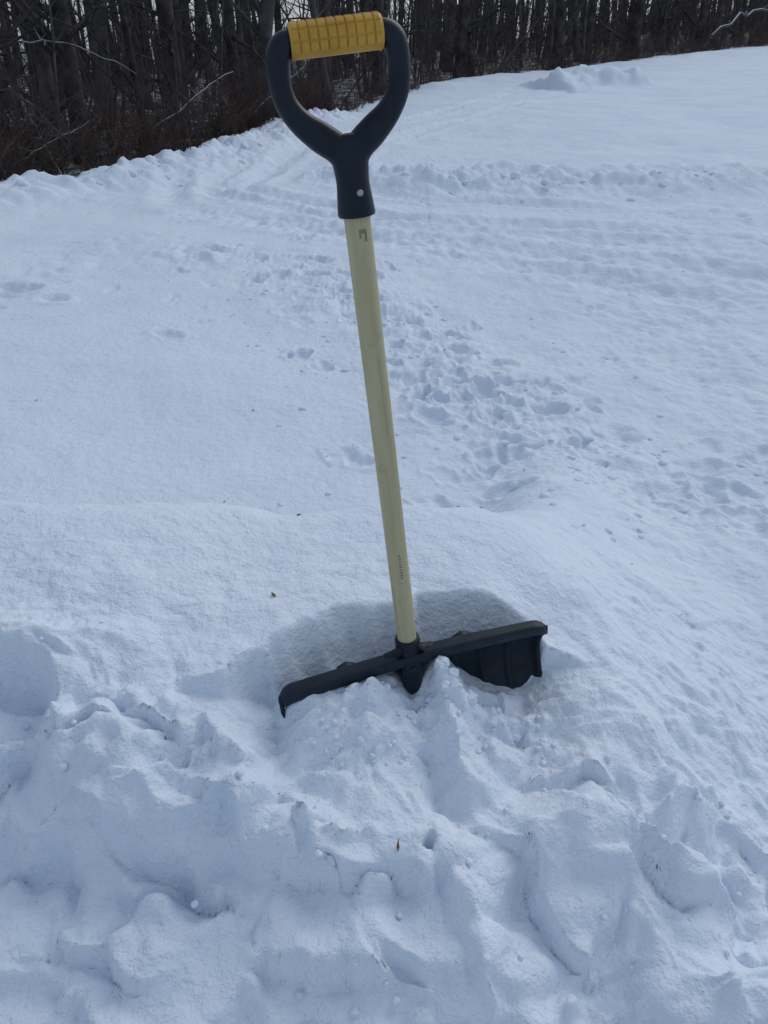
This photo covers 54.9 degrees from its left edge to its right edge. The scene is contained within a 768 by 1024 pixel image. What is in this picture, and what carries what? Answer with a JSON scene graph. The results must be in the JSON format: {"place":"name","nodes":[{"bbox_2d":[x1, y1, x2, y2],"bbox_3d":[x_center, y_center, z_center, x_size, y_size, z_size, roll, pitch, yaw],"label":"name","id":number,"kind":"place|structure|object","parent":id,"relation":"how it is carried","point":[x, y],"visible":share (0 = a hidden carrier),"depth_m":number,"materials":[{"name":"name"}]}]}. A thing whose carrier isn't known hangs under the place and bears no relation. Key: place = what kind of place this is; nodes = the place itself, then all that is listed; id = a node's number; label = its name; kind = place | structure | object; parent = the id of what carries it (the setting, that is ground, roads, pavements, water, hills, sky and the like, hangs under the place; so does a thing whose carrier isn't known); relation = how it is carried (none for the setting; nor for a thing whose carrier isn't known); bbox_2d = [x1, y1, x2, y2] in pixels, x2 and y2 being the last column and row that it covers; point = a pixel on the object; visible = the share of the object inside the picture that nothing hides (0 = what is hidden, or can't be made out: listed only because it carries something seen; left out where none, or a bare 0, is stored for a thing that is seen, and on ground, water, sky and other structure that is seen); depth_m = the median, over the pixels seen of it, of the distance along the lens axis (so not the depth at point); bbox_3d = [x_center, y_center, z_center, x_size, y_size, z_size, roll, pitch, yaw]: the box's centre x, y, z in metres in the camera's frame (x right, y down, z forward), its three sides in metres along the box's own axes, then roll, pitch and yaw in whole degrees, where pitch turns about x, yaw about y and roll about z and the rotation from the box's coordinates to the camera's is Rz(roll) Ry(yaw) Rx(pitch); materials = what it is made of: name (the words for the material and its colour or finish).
{"place":"outdoors","nodes":[
{"label":"outdoors","id":0,"kind":"place"},
{"bbox_2d":[7,0,747,47],"label":"sky","id":1,"kind":"structure","parent":0,"point":[296,9],"materials":[{"name":"white"}]},
{"bbox_2d":[0,32,767,1023],"bbox_3d":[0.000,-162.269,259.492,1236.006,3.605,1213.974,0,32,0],"label":"snow ground","id":2,"kind":"structure","parent":0,"point":[156,466],"depth_m":1.65,"materials":[{"name":"white snow"}]},
{"bbox_2d":[0,0,73,172],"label":"bare tree","id":3,"kind":"object","parent":2,"relation":"on","point":[13,29],"visible":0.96,"depth_m":10.05,"materials":[{"name":"brown plant"}]},
{"bbox_2d":[28,115,61,173],"bbox_3d":[-4.770,-5.212,10.495,0.544,0.721,0.228,25,40,34],"label":"fallen branch","id":4,"kind":"object","parent":2,"relation":"on","point":[47,149],"visible":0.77,"depth_m":10.48,"materials":[{"name":"brown wood"}]},
{"bbox_2d":[12,121,88,166],"bbox_3d":[-4.757,-5.290,10.609,1.167,0.597,0.232,-6,33,-10],"label":"fallen branch","id":5,"kind":"object","parent":2,"relation":"on","point":[34,152],"visible":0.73,"depth_m":10.55,"materials":[{"name":"brown wood"}]},
{"bbox_2d":[0,0,131,164],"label":"bare tree","id":6,"kind":"object","parent":2,"relation":"on","point":[66,61],"visible":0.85,"depth_m":11.39,"materials":[{"name":"brown plant"}]},
{"bbox_2d":[13,8,135,73],"bbox_3d":[-4.743,-7.106,11.169,1.712,0.880,0.543,-2,32,-4],"label":"fallen branch","id":7,"kind":"object","parent":2,"relation":"on","point":[40,40],"visible":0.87,"depth_m":11.14,"materials":[{"name":"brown wood"}]},
{"bbox_2d":[37,0,147,134],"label":"bare tree","id":8,"kind":"object","parent":2,"relation":"on","point":[124,25],"visible":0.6,"depth_m":12.61,"materials":[{"name":"brown plant"}]},
{"bbox_2d":[110,0,233,138],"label":"bare tree","id":9,"kind":"object","parent":2,"relation":"on","point":[164,14],"visible":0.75,"depth_m":13.55,"materials":[{"name":"brown plant"}]},
{"bbox_2d":[152,71,232,132],"bbox_3d":[-3.358,-7.231,12.951,1.754,0.992,0.468,-17,36,-25],"label":"fallen branch","id":10,"kind":"object","parent":2,"relation":"on","point":[184,107],"visible":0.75,"depth_m":12.90,"materials":[{"name":"brown wood"}]},
{"bbox_2d":[133,0,311,125],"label":"bare tree","id":11,"kind":"object","parent":2,"relation":"on","point":[228,8],"visible":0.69,"depth_m":15.22,"materials":[{"name":"brown plant"}]},
{"bbox_2d":[254,61,304,113],"bbox_3d":[-2.193,-8.982,15.589,0.440,0.989,1.566,24,39,33],"label":"fallen branch","id":12,"kind":"object","parent":2,"relation":"on","point":[291,77],"visible":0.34,"depth_m":15.78,"materials":[{"name":"brown wood"}]},
{"bbox_2d":[321,0,348,87],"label":"bare tree","id":13,"kind":"object","parent":2,"relation":"on","point":[326,11],"visible":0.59,"depth_m":19.36,"materials":[{"name":"brown plant"}]},
{"bbox_2d":[11,201,688,850],"bbox_3d":[-0.396,-2.151,5.851,10.378,0.720,10.816,0,32,0],"label":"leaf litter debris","id":14,"kind":"object","parent":2,"relation":"on","point":[297,515],"visible":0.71,"depth_m":1.74,"materials":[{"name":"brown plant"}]},
{"bbox_2d":[0,0,767,180],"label":"bare forest","id":15,"kind":"object","parent":2,"relation":"on","point":[426,15],"visible":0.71,"depth_m":28.58,"materials":[{"name":"brown plant"}]},
{"bbox_2d":[0,13,767,181],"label":"undergrowth brush","id":16,"kind":"object","parent":2,"relation":"on","point":[156,141],"visible":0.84,"depth_m":13.40,"materials":[{"name":"brown plant"}]},
{"bbox_2d":[265,11,547,717],"bbox_3d":[0.024,-0.018,1.174,0.525,1.291,0.153,-12,32,-7],"label":"snow shovel","id":17,"kind":"object","parent":2,"relation":"on","point":[507,656],"visible":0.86,"depth_m":1.04,"materials":[{"name":"plastic"}]},
{"bbox_2d":[371,0,464,94],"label":"bare tree","id":18,"kind":"object","parent":2,"relation":"on","point":[375,64],"visible":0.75,"depth_m":22.83,"materials":[{"name":"brown plant"}]},
{"bbox_2d":[452,0,513,77],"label":"bare tree","id":19,"kind":"object","parent":2,"relation":"on","point":[464,23],"visible":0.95,"depth_m":27.28,"materials":[{"name":"brown plant"}]},
{"bbox_2d":[552,0,582,68],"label":"bare tree","id":20,"kind":"object","parent":2,"relation":"on","point":[560,26],"visible":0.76,"depth_m":30.53,"materials":[{"name":"brown plant"}]},
{"bbox_2d":[623,0,645,57],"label":"bare tree","id":21,"kind":"object","parent":2,"relation":"on","point":[636,23],"visible":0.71,"depth_m":34.41,"materials":[{"name":"brown plant"}]},
{"bbox_2d":[710,1,767,37],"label":"fallen branch","id":22,"kind":"object","parent":2,"relation":"on","point":[737,16],"visible":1,"depth_m":38.25,"materials":[{"name":"grey wood"}]}
]}

